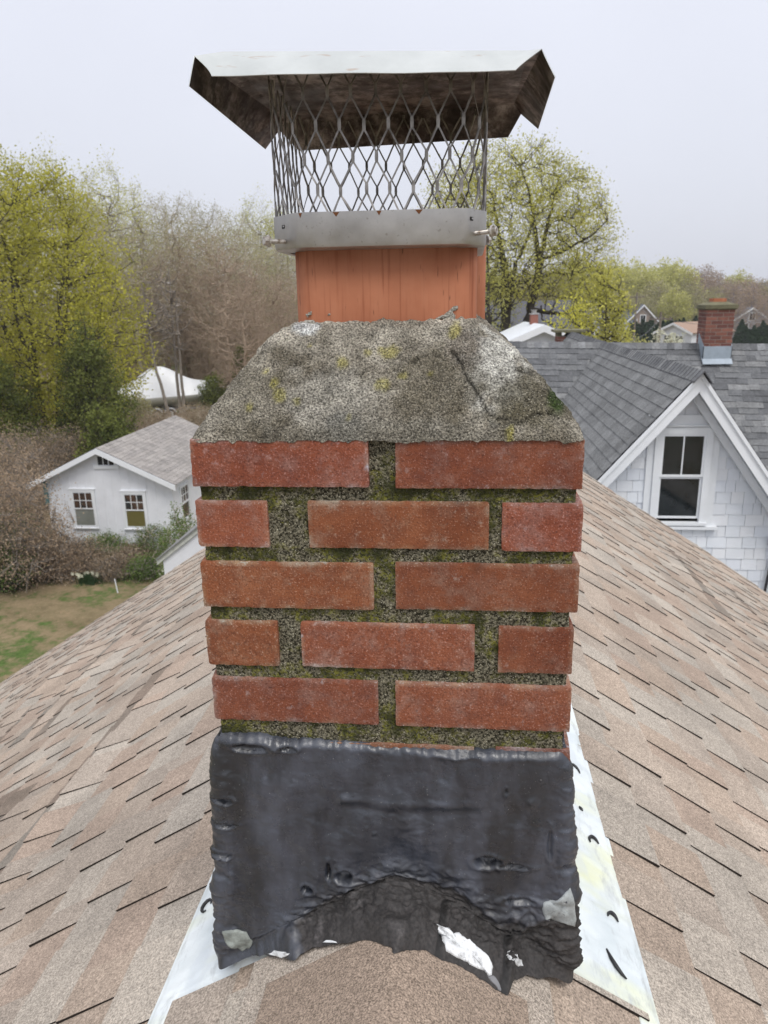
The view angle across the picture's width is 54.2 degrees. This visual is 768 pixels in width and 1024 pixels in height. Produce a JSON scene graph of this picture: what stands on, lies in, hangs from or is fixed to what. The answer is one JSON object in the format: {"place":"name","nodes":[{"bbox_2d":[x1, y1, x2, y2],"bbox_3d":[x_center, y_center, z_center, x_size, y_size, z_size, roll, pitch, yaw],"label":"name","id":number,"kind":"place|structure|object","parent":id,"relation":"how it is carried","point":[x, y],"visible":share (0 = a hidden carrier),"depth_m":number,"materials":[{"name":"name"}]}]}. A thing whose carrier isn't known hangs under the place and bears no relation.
{"place":"outdoors","nodes":[
{"label":"outdoors","id":0,"kind":"place"},
{"bbox_2d":[0,339,206,682],"bbox_3d":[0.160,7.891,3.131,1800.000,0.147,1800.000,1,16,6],"label":"ground","id":1,"kind":"structure","parent":0,"point":[36,624],"depth_m":21.61,"materials":[{"name":"green plant"}]},
{"bbox_2d":[0,174,19,334],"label":"tall tree","id":2,"kind":"object","parent":1,"relation":"on","point":[8,226],"visible":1,"depth_m":29.59,"materials":[{"name":"green plant"}]},
{"bbox_2d":[0,191,42,404],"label":"olive tree","id":3,"kind":"object","parent":1,"relation":"on","point":[19,300],"visible":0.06,"depth_m":60.52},
{"bbox_2d":[0,542,46,594],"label":"garden shrub","id":4,"kind":"object","parent":1,"relation":"on","point":[5,584],"visible":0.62,"depth_m":22.94,"materials":[{"name":"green plant"}]},
{"bbox_2d":[0,502,51,555],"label":"garden shrub","id":5,"kind":"object","parent":1,"relation":"on","point":[17,527],"visible":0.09,"depth_m":24.06,"materials":[{"name":"brown plant"}]},
{"bbox_2d":[0,424,52,541],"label":"thicket","id":6,"kind":"object","parent":1,"relation":"on","point":[12,458],"visible":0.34,"depth_m":27.19,"materials":[{"name":"brown plant"}]},
{"bbox_2d":[0,357,53,482],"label":"shrub","id":7,"kind":"object","parent":1,"relation":"on","point":[19,401],"visible":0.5,"depth_m":35.58,"materials":[{"name":"green plant"}]},
{"bbox_2d":[0,531,69,587],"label":"garden shrub","id":8,"kind":"object","parent":1,"relation":"on","point":[36,558],"visible":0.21,"depth_m":23.62,"materials":[{"name":"brown plant"}]},
{"bbox_2d":[2,152,73,359],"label":"bare tree","id":9,"kind":"object","parent":1,"relation":"on","point":[37,240],"visible":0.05,"depth_m":68.18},
{"bbox_2d":[0,418,82,502],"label":"thicket","id":10,"kind":"object","parent":1,"relation":"on","point":[45,445],"visible":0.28,"depth_m":32.87,"materials":[{"name":"brown plant"}]},
{"bbox_2d":[0,457,95,596],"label":"thicket","id":11,"kind":"object","parent":1,"relation":"on","point":[5,503],"visible":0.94,"depth_m":22.88,"materials":[{"name":"brown plant"}]},
{"bbox_2d":[24,529,87,575],"bbox_3d":[-11.122,1.272,24.899,2.279,1.862,2.325,1,16,6],"label":"garden shrub","id":12,"kind":"object","parent":1,"relation":"on","point":[61,542],"visible":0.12,"depth_m":24.68,"materials":[{"name":"brown plant"}]},
{"bbox_2d":[1,133,125,358],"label":"budding tree","id":13,"kind":"object","parent":1,"relation":"on","point":[63,178],"visible":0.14,"depth_m":56.55,"materials":[{"name":"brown plant"}]},
{"bbox_2d":[34,542,94,585],"bbox_3d":[-10.202,1.751,24.059,2.134,1.326,2.303,1,16,6],"label":"garden shrub","id":14,"kind":"object","parent":1,"relation":"on","point":[69,570],"visible":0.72,"depth_m":23.74,"materials":[{"name":"brown plant"}]},
{"bbox_2d":[21,418,110,477],"bbox_3d":[-14.119,-2.261,34.633,5.324,4.004,5.004,11,20,37],"label":"thicket","id":15,"kind":"object","parent":1,"relation":"on","point":[73,442],"visible":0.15,"depth_m":34.04,"materials":[{"name":"brown plant"}]},
{"bbox_2d":[53,534,113,578],"bbox_3d":[-9.971,1.382,24.649,2.366,1.524,2.096,-8,17,-22],"label":"garden shrub","id":16,"kind":"object","parent":1,"relation":"on","point":[86,548],"visible":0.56,"depth_m":24.43,"materials":[{"name":"brown plant"}]},
{"bbox_2d":[0,143,168,466],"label":"maple tree","id":17,"kind":"object","parent":1,"relation":"on","point":[16,258],"visible":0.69,"depth_m":37.28,"materials":[{"name":"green plant"}]},
{"bbox_2d":[71,570,102,586],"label":"daffodil clump","id":18,"kind":"object","parent":1,"relation":"on","point":[88,579],"visible":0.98,"depth_m":23.51,"materials":[{"name":"green plant"}]},
{"bbox_2d":[28,185,150,402],"bbox_3d":[-21.433,-14.802,54.241,9.569,16.831,9.171,-12,19,-34],"label":"olive tree","id":19,"kind":"object","parent":1,"relation":"on","point":[111,239],"visible":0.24,"depth_m":53.31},
{"bbox_2d":[39,310,145,458],"bbox_3d":[-13.659,-4.373,35.438,4.600,10.130,4.297,1,16,6],"label":"evergreen","id":20,"kind":"object","parent":1,"relation":"on","point":[88,368],"visible":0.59,"depth_m":34.59,"materials":[{"name":"green plant"}]},
{"bbox_2d":[59,197,144,376],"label":"olive tree","id":21,"kind":"object","parent":1,"relation":"on","point":[109,243],"visible":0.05,"depth_m":79.48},
{"bbox_2d":[70,398,134,460],"bbox_3d":[-12.752,-2.835,34.263,3.280,4.695,3.251,-7,17,-19],"label":"shrub","id":22,"kind":"object","parent":1,"relation":"on","point":[104,425],"visible":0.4,"depth_m":33.53,"materials":[{"name":"green plant"}]},
{"bbox_2d":[82,531,135,562],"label":"garden shrub","id":23,"kind":"object","parent":1,"relation":"on","point":[103,541],"visible":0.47,"depth_m":25.30,"materials":[{"name":"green plant"}]},
{"bbox_2d":[83,546,135,582],"bbox_3d":[-8.743,1.761,24.126,1.904,1.158,1.777,1,16,6],"label":"garden shrub","id":24,"kind":"object","parent":1,"relation":"on","point":[104,567],"visible":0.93,"depth_m":23.84,"materials":[{"name":"brown plant"}]},
{"bbox_2d":[54,144,171,381],"bbox_3d":[-23.278,-20.302,65.293,10.944,21.533,10.906,-6,17,-17],"label":"budding tree","id":25,"kind":"object","parent":1,"relation":"on","point":[118,207],"visible":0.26,"depth_m":63.24,"materials":[{"name":"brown plant"}]},
{"bbox_2d":[26,415,200,552],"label":"garage","id":26,"kind":"structure","parent":1,"relation":"on","point":[127,484],"depth_m":25.63,"materials":[{"name":"grey"}]},
{"bbox_2d":[68,488,98,528],"bbox_3d":[-10.284,-0.113,25.703,0.941,1.420,0.090,1,16,6],"label":"window","id":27,"kind":"structure","parent":26,"relation":"in","point":[86,497],"depth_m":25.70,"materials":[{"name":"white paint"}]},
{"bbox_2d":[93,455,118,468],"bbox_3d":[-9.337,-1.690,25.170,0.880,0.480,0.080,1,16,6],"label":"attic window","id":28,"kind":"structure","parent":26,"relation":"in","point":[101,463],"depth_m":25.17,"materials":[{"name":"white paint"}]},
{"bbox_2d":[119,490,148,529],"bbox_3d":[-8.482,-0.058,25.538,0.921,1.380,0.090,1,16,6],"label":"window","id":29,"kind":"structure","parent":26,"relation":"in","point":[134,502],"depth_m":25.53,"materials":[{"name":"white paint"}]},
{"bbox_2d":[179,481,191,519],"bbox_3d":[-7.012,-0.368,26.463,0.060,1.270,0.860,1,16,6],"label":"window","id":30,"kind":"structure","parent":26,"relation":"in","point":[184,492],"depth_m":26.52,"materials":[{"name":"white paint"}]},
{"bbox_2d":[105,540,159,565],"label":"garden shrub","id":31,"kind":"object","parent":1,"relation":"on","point":[127,550],"visible":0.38,"depth_m":25.08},
{"bbox_2d":[105,391,162,423],"bbox_3d":[-16.147,-5.912,47.473,4.467,3.640,4.271,1,16,6],"label":"shrub","id":32,"kind":"object","parent":1,"relation":"on","point":[143,405],"visible":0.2,"depth_m":47.14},
{"bbox_2d":[84,207,187,377],"bbox_3d":[-18.639,-15.036,57.303,7.776,15.462,8.012,-3,16,-7],"label":"bare tree","id":33,"kind":"object","parent":1,"relation":"on","point":[145,271],"visible":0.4,"depth_m":56.64,"materials":[{"name":"plant"}]},
{"bbox_2d":[103,270,169,376],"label":"red budded tree","id":34,"kind":"object","parent":1,"relation":"on","point":[134,365],"visible":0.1,"depth_m":62.54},
{"bbox_2d":[120,551,164,583],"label":"garden shrub","id":35,"kind":"object","parent":1,"relation":"on","point":[144,568],"visible":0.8,"depth_m":23.78,"materials":[{"name":"green plant"}]},
{"bbox_2d":[98,178,187,365],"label":"bare tree","id":36,"kind":"object","parent":1,"relation":"on","point":[167,229],"visible":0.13,"depth_m":69.92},
{"bbox_2d":[129,522,171,556],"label":"garden shrub","id":37,"kind":"object","parent":1,"relation":"on","point":[148,533],"visible":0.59,"depth_m":25.40,"materials":[{"name":"green plant"}]},
{"bbox_2d":[120,208,189,367],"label":"bare tree","id":38,"kind":"object","parent":1,"relation":"on","point":[155,248],"visible":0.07,"depth_m":81.24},
{"bbox_2d":[132,269,184,416],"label":"bare sapling","id":39,"kind":"object","parent":1,"relation":"on","point":[148,327],"visible":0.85,"depth_m":50.55,"materials":[{"name":"grey plant"}]},
{"bbox_2d":[119,249,200,370],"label":"red budded tree","id":40,"kind":"object","parent":1,"relation":"on","point":[168,362],"visible":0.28,"depth_m":62.48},
{"bbox_2d":[131,406,201,429],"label":"thicket","id":41,"kind":"object","parent":1,"relation":"on","point":[158,418],"visible":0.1,"depth_m":44.02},
{"bbox_2d":[146,253,187,415],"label":"bare sapling","id":42,"kind":"object","parent":1,"relation":"on","point":[176,363],"visible":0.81,"depth_m":51.27,"materials":[{"name":"grey plant"}]},
{"bbox_2d":[118,366,216,414],"bbox_3d":[-16.305,-9.221,57.353,7.983,3.827,2.400,-4,16,-12],"label":"wrapped boat","id":43,"kind":"object","parent":1,"relation":"on","point":[168,381],"visible":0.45,"depth_m":56.54,"materials":[{"name":"plastic"}]},
{"bbox_2d":[149,279,194,411],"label":"bare sapling","id":44,"kind":"object","parent":1,"relation":"on","point":[179,360],"visible":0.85,"depth_m":51.20,"materials":[{"name":"grey plant"}]},
{"bbox_2d":[120,186,227,376],"bbox_3d":[-18.003,-18.577,65.279,10.232,17.998,9.807,-6,17,-18],"label":"bare tree","id":45,"kind":"object","parent":1,"relation":"on","point":[175,255],"visible":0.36,"depth_m":63.24,"materials":[{"name":"plant"}]},
{"bbox_2d":[152,501,196,579],"bbox_3d":[-5.563,1.469,21.026,2.058,3.816,2.032,1,16,6],"label":"flowering shrub","id":46,"kind":"object","parent":1,"relation":"on","point":[180,525],"visible":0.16,"depth_m":20.45,"materials":[{"name":"green plant"}]},
{"bbox_2d":[140,232,222,378],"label":"red budded tree","id":47,"kind":"object","parent":1,"relation":"on","point":[188,369],"visible":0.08,"depth_m":64.24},
{"bbox_2d":[169,398,211,424],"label":"thicket","id":48,"kind":"object","parent":1,"relation":"on","point":[196,414],"visible":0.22,"depth_m":46.31,"materials":[{"name":"brown plant"}]},
{"bbox_2d":[153,190,238,363],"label":"bare tree","id":49,"kind":"object","parent":1,"relation":"on","point":[185,230],"visible":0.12,"depth_m":76.10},
{"bbox_2d":[163,257,237,404],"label":"red budded tree","id":50,"kind":"object","parent":1,"relation":"on","point":[203,361],"visible":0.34,"depth_m":61.42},
{"bbox_2d":[164,194,255,350],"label":"tree","id":51,"kind":"object","parent":1,"relation":"on","point":[211,219],"visible":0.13,"depth_m":69.38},
{"bbox_2d":[194,371,226,409],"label":"shrub","id":52,"kind":"object","parent":1,"relation":"on","point":[210,397],"visible":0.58,"depth_m":55.82,"materials":[{"name":"green plant"}]},
{"bbox_2d":[168,232,254,377],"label":"red budded tree","id":53,"kind":"object","parent":1,"relation":"on","point":[206,254],"visible":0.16,"depth_m":62.75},
{"bbox_2d":[179,247,271,383],"bbox_3d":[-11.878,-13.607,57.260,7.231,12.545,7.102,-4,16,-11],"label":"red budded tree","id":54,"kind":"object","parent":1,"relation":"on","point":[224,270],"visible":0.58,"depth_m":56.30,"materials":[{"name":"plant"}]},
{"bbox_2d":[177,213,273,374],"bbox_3d":[-12.657,-15.910,60.369,7.945,15.332,7.710,8,18,30],"label":"bare tree","id":55,"kind":"object","parent":1,"relation":"on","point":[209,250],"visible":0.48,"depth_m":59.38,"materials":[{"name":"plant"}]},
{"bbox_2d":[230,345,249,377],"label":"ivy column","id":56,"kind":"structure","parent":1,"relation":"on","point":[239,356],"depth_m":53.87,"materials":[{"name":"green plant"}]},
{"bbox_2d":[196,209,284,347],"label":"bare tree","id":57,"kind":"object","parent":1,"relation":"on","point":[241,242],"visible":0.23,"depth_m":66.68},
{"bbox_2d":[202,279,282,389],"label":"red budded tree","id":58,"kind":"object","parent":1,"relation":"on","point":[245,347],"visible":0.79,"depth_m":51.27,"materials":[{"name":"plant"}]},
{"bbox_2d":[218,259,297,360],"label":"red budded tree","id":59,"kind":"object","parent":1,"relation":"on","point":[273,305],"visible":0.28,"depth_m":58.46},
{"bbox_2d":[224,182,296,344],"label":"budding tree","id":60,"kind":"object","parent":1,"relation":"on","point":[265,226],"visible":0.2,"depth_m":84.89,"materials":[{"name":"brown plant"}]},
{"bbox_2d":[230,220,293,340],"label":"bare tree","id":61,"kind":"object","parent":1,"relation":"on","point":[257,235],"visible":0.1,"depth_m":76.87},
{"bbox_2d":[240,229,297,340],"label":"bare tree","id":62,"kind":"object","parent":1,"relation":"on","point":[287,272],"visible":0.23,"depth_m":69.34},
{"bbox_2d":[248,271,297,347],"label":"red budded tree","id":63,"kind":"object","parent":1,"relation":"on","point":[293,297],"visible":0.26,"depth_m":62.51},
{"bbox_2d":[254,197,296,320],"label":"budding tree","id":64,"kind":"object","parent":1,"relation":"on","point":[278,254],"visible":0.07,"depth_m":89.25,"materials":[{"name":"brown plant"}]},
{"bbox_2d":[260,247,297,326],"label":"bare tree","id":65,"kind":"object","parent":1,"relation":"on","point":[279,263],"visible":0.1,"depth_m":72.97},
{"bbox_2d":[273,270,297,332],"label":"red budded tree","id":66,"kind":"object","parent":1,"relation":"on","point":[289,298],"visible":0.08,"depth_m":66.65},
{"bbox_2d":[0,283,756,370],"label":"woodland","id":67,"kind":"object","parent":1,"relation":"on","point":[160,337],"visible":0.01,"depth_m":105.89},
{"bbox_2d":[0,472,767,1023],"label":"house","id":68,"kind":"structure","parent":1,"relation":"on","point":[110,724],"depth_m":1.94,"materials":[{"name":"beige"}]},
{"bbox_2d":[156,524,204,573],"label":"shed","id":69,"kind":"structure","parent":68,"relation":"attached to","point":[184,547],"depth_m":16.26,"materials":[{"name":"white"}]},
{"bbox_2d":[147,245,659,1023],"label":"chimney","id":70,"kind":"object","parent":68,"relation":"on","point":[387,453],"visible":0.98,"depth_m":0.95,"materials":[{"name":"red brick"}]},
{"bbox_2d":[189,49,554,256],"bbox_3d":[0.007,-0.451,0.988,0.416,0.214,0.381,1,16,6],"label":"flue cap","id":71,"kind":"object","parent":70,"relation":"attached to","point":[301,101],"visible":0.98,"depth_m":0.90,"materials":[{"name":"metal"}]},
{"bbox_2d":[485,232,523,330],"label":"slim tree","id":72,"kind":"object","parent":1,"relation":"on","point":[488,317],"visible":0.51,"depth_m":37.84,"materials":[{"name":"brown plant"}]},
{"bbox_2d":[485,268,524,331],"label":"slim tree","id":73,"kind":"object","parent":1,"relation":"on","point":[513,314],"visible":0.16,"depth_m":45.84,"materials":[{"name":"brown plant"}]},
{"bbox_2d":[412,124,632,331],"bbox_3d":[6.987,-12.034,41.680,11.849,17.128,10.806,12,20,38],"label":"maple","id":74,"kind":"object","parent":1,"relation":"on","point":[538,277],"visible":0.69,"depth_m":39.12,"materials":[{"name":"green plant"}]},
{"bbox_2d":[500,310,565,341],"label":"village house","id":75,"kind":"structure","parent":1,"relation":"on","point":[532,329],"depth_m":33.50,"materials":[{"name":"metal"}]},
{"bbox_2d":[522,263,576,300],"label":"tree","id":76,"kind":"object","parent":1,"relation":"on","point":[553,287],"visible":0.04,"depth_m":157.62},
{"bbox_2d":[542,285,600,336],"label":"young tree","id":77,"kind":"object","parent":1,"relation":"on","point":[573,316],"visible":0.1,"depth_m":35.59,"materials":[{"name":"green plant"}]},
{"bbox_2d":[561,254,638,341],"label":"young maple","id":78,"kind":"object","parent":1,"relation":"on","point":[613,321],"visible":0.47,"depth_m":36.62,"materials":[{"name":"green plant"}]},
{"bbox_2d":[586,257,644,306],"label":"budding tree","id":79,"kind":"object","parent":1,"relation":"on","point":[633,271],"visible":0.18,"depth_m":157.92,"materials":[{"name":"green plant"}]},
{"bbox_2d":[612,256,659,294],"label":"budding tree","id":80,"kind":"object","parent":1,"relation":"on","point":[638,268],"visible":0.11,"depth_m":162.12,"materials":[{"name":"green plant"}]},
{"bbox_2d":[509,298,767,592],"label":"neighbour house","id":81,"kind":"structure","parent":1,"relation":"on","point":[675,436],"depth_m":9.89,"materials":[{"name":"grey"}]},
{"bbox_2d":[642,414,721,529],"bbox_3d":[3.845,-0.503,9.659,0.980,1.500,0.115,1,16,6],"label":"window","id":82,"kind":"structure","parent":81,"relation":"in","point":[682,461],"depth_m":9.66,"materials":[{"name":"white paint"}]},
{"bbox_2d":[624,291,657,316],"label":"olive tree","id":83,"kind":"object","parent":1,"relation":"on","point":[643,301],"visible":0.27,"depth_m":136.53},
{"bbox_2d":[627,304,658,323],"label":"village house","id":84,"kind":"structure","parent":1,"relation":"on","point":[640,314],"depth_m":133.98,"materials":[{"name":"white paint"}]},
{"bbox_2d":[625,263,675,309],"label":"budding tree","id":85,"kind":"object","parent":1,"relation":"on","point":[637,280],"visible":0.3,"depth_m":153.29,"materials":[{"name":"green plant"}]},
{"bbox_2d":[639,277,677,321],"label":"olive tree","id":86,"kind":"object","parent":1,"relation":"on","point":[661,289],"visible":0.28,"depth_m":144.37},
{"bbox_2d":[648,327,685,342],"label":"blossom tree","id":87,"kind":"object","parent":1,"relation":"on","point":[671,339],"visible":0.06,"depth_m":60.32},
{"bbox_2d":[646,254,691,306],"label":"budding tree","id":88,"kind":"object","parent":1,"relation":"on","point":[665,266],"visible":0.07,"depth_m":169.29,"materials":[{"name":"green plant"}]},
{"bbox_2d":[654,284,696,322],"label":"budding tree","id":89,"kind":"object","parent":1,"relation":"on","point":[674,301],"visible":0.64,"depth_m":134.35,"materials":[{"name":"green plant"}]},
{"bbox_2d":[653,257,708,310],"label":"budding tree","id":90,"kind":"object","parent":1,"relation":"on","point":[673,272],"visible":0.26,"depth_m":163.52,"materials":[{"name":"green plant"}]},
{"bbox_2d":[673,278,705,321],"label":"olive tree","id":91,"kind":"object","parent":1,"relation":"on","point":[689,292],"visible":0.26,"depth_m":155.76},
{"bbox_2d":[687,265,716,317],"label":"bare tree","id":92,"kind":"object","parent":1,"relation":"on","point":[703,269],"visible":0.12,"depth_m":176.31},
{"bbox_2d":[692,286,729,320],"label":"olive tree","id":93,"kind":"object","parent":1,"relation":"on","point":[710,295],"visible":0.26,"depth_m":150.28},
{"bbox_2d":[696,263,727,292],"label":"bare tree","id":94,"kind":"object","parent":1,"relation":"on","point":[708,271],"visible":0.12,"depth_m":179.62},
{"bbox_2d":[702,273,736,302],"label":"bare tree","id":95,"kind":"object","parent":1,"relation":"on","point":[715,283],"visible":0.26,"depth_m":171.00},
{"bbox_2d":[716,278,748,308],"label":"bare tree","id":96,"kind":"object","parent":1,"relation":"on","point":[733,291],"visible":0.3,"depth_m":152.78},
{"bbox_2d":[732,319,747,343],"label":"arborvitae","id":97,"kind":"object","parent":1,"relation":"on","point":[741,326],"visible":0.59,"depth_m":106.81,"materials":[{"name":"green plant"}]},
{"bbox_2d":[723,267,759,293],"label":"budding tree","id":98,"kind":"object","parent":1,"relation":"on","point":[738,276],"visible":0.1,"depth_m":186.43,"materials":[{"name":"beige plant"}]},
{"bbox_2d":[733,299,752,336],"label":"bare tree","id":99,"kind":"object","parent":1,"relation":"on","point":[740,308],"visible":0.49,"depth_m":118.29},
{"bbox_2d":[729,275,766,306],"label":"bare tree","id":100,"kind":"object","parent":1,"relation":"on","point":[748,280],"visible":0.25,"depth_m":164.13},
{"bbox_2d":[734,282,767,313],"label":"bare tree","id":101,"kind":"object","parent":1,"relation":"on","point":[748,299],"visible":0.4,"depth_m":142.92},
{"bbox_2d":[744,325,759,343],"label":"arborvitae","id":102,"kind":"object","parent":1,"relation":"on","point":[753,332],"visible":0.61,"depth_m":105.77,"materials":[{"name":"green plant"}]},
{"bbox_2d":[747,293,767,327],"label":"bare tree","id":103,"kind":"object","parent":1,"relation":"on","point":[756,308],"visible":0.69,"depth_m":117.24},
{"bbox_2d":[754,320,767,343],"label":"arborvitae","id":104,"kind":"object","parent":1,"relation":"on","point":[762,326],"visible":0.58,"depth_m":105.51,"materials":[{"name":"green plant"}]},
{"bbox_2d":[187,358,228,388],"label":"wrapped boat","id":105,"kind":"object","parent":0,"point":[199,377],"visible":0.06,"depth_m":70.53,"materials":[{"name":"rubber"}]},
{"bbox_2d":[0,0,767,299],"label":"sky","id":106,"kind":"structure","parent":0,"point":[669,96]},
{"bbox_2d":[485,300,595,336],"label":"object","id":107,"kind":"structure","parent":0,"point":[519,316],"depth_m":57.25,"materials":[{"name":"white paint"}]},
{"bbox_2d":[653,321,734,342],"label":"village house","id":108,"kind":"structure","parent":0,"point":[689,329],"depth_m":94.86,"materials":[{"name":"white paint"}]},
{"bbox_2d":[732,307,765,338],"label":"village house","id":109,"kind":"structure","parent":0,"point":[748,312],"depth_m":128.23,"materials":[{"name":"white paint"}]},
{"bbox_3d":[5.028,-0.643,21.773,5.600,6.100,5.000,1,16,6],"label":"rear wing","id":110,"kind":"object","parent":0,"visible":0},
{"bbox_2d":[551,329,585,341],"bbox_3d":[4.898,-3.821,20.150,0.800,2.104,0.800,1,16,6],"label":"stub chimney","id":111,"kind":"object","parent":110,"relation":"on","point":[559,337],"visible":0.04,"depth_m":19.64,"materials":[{"name":"brick"}]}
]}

